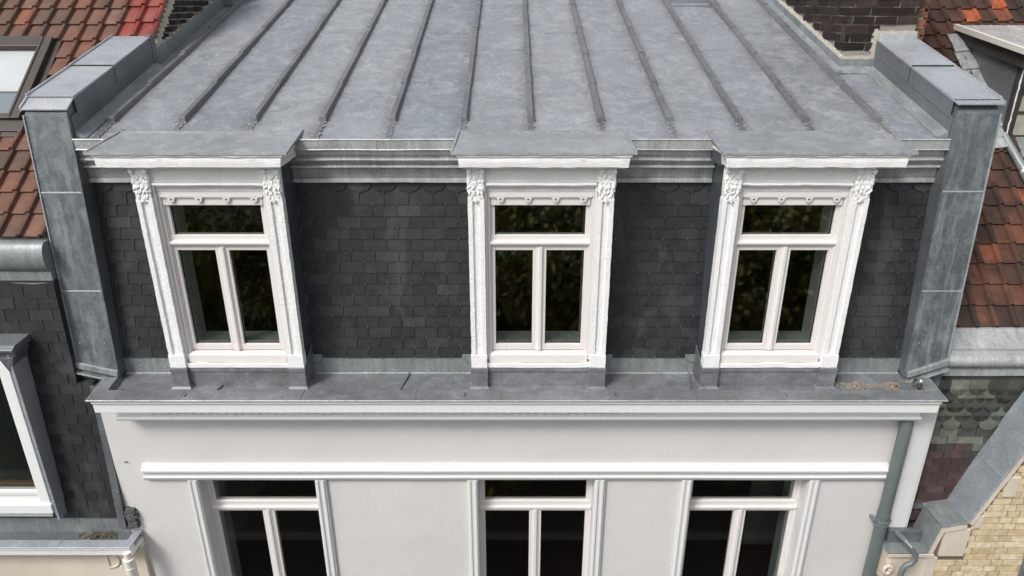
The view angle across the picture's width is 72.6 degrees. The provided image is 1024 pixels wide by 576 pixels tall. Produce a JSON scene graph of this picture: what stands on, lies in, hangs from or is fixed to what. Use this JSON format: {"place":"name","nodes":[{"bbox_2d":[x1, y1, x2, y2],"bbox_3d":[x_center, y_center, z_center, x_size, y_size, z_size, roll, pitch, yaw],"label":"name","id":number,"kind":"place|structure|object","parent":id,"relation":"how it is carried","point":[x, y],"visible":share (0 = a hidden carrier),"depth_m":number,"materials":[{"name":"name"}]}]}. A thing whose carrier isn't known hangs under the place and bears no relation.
{"place":"outdoors","nodes":[
{"label":"outdoors","id":0,"kind":"place"},
{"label":"ground","id":1,"kind":"structure","parent":0,"visible":0},
{"bbox_2d":[0,0,166,575],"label":"neighbouring house","id":2,"kind":"structure","parent":1,"relation":"on","point":[60,489],"depth_m":7.25,"materials":[{"name":"ceramic"}]},
{"bbox_2d":[78,531,121,539],"bbox_3d":[-4.441,2.645,7.477,0.451,0.041,0.148,0,22,0],"label":"moss clump","id":3,"kind":"object","parent":2,"relation":"on","point":[103,534],"visible":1,"depth_m":7.47,"materials":[{"name":"orange plant"}]},
{"bbox_2d":[19,0,1006,575],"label":"townhouse","id":4,"kind":"structure","parent":1,"relation":"on","point":[495,286],"depth_m":6.92,"materials":[{"name":"white paint"}]},
{"bbox_2d":[187,480,337,575],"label":"window","id":5,"kind":"structure","parent":4,"relation":"in","point":[221,505],"depth_m":7.57,"materials":[{"name":"white wood"}]},
{"bbox_2d":[467,480,605,575],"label":"window","id":6,"kind":"structure","parent":4,"relation":"in","point":[534,505],"depth_m":7.55,"materials":[{"name":"white wood"}]},
{"bbox_2d":[670,480,819,575],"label":"window","id":7,"kind":"structure","parent":4,"relation":"in","point":[786,504],"depth_m":7.57,"materials":[{"name":"white wood"}]},
{"bbox_2d":[834,381,912,389],"bbox_3d":[3.581,0.969,6.861,0.889,0.010,0.226,0,22,0],"label":"gutter silt","id":8,"kind":"object","parent":4,"relation":"on","point":[855,384],"visible":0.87,"depth_m":6.88,"materials":[{"name":"brown soil"}]},
{"bbox_2d":[913,377,923,389],"bbox_3d":[3.955,0.931,6.797,0.092,0.131,0.092,0,22,0],"label":"leaf guard","id":9,"kind":"object","parent":4,"relation":"on","point":[917,386],"visible":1,"depth_m":6.77,"materials":[{"name":"silver metal"}]},
{"bbox_2d":[875,0,1023,575],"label":"neighbouring house","id":10,"kind":"structure","parent":1,"relation":"on","point":[966,517],"depth_m":7.35,"materials":[{"name":"ceramic"}]},
{"bbox_2d":[1017,558,1023,575],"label":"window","id":11,"kind":"structure","parent":10,"relation":"in","point":[1021,571],"depth_m":7.42,"materials":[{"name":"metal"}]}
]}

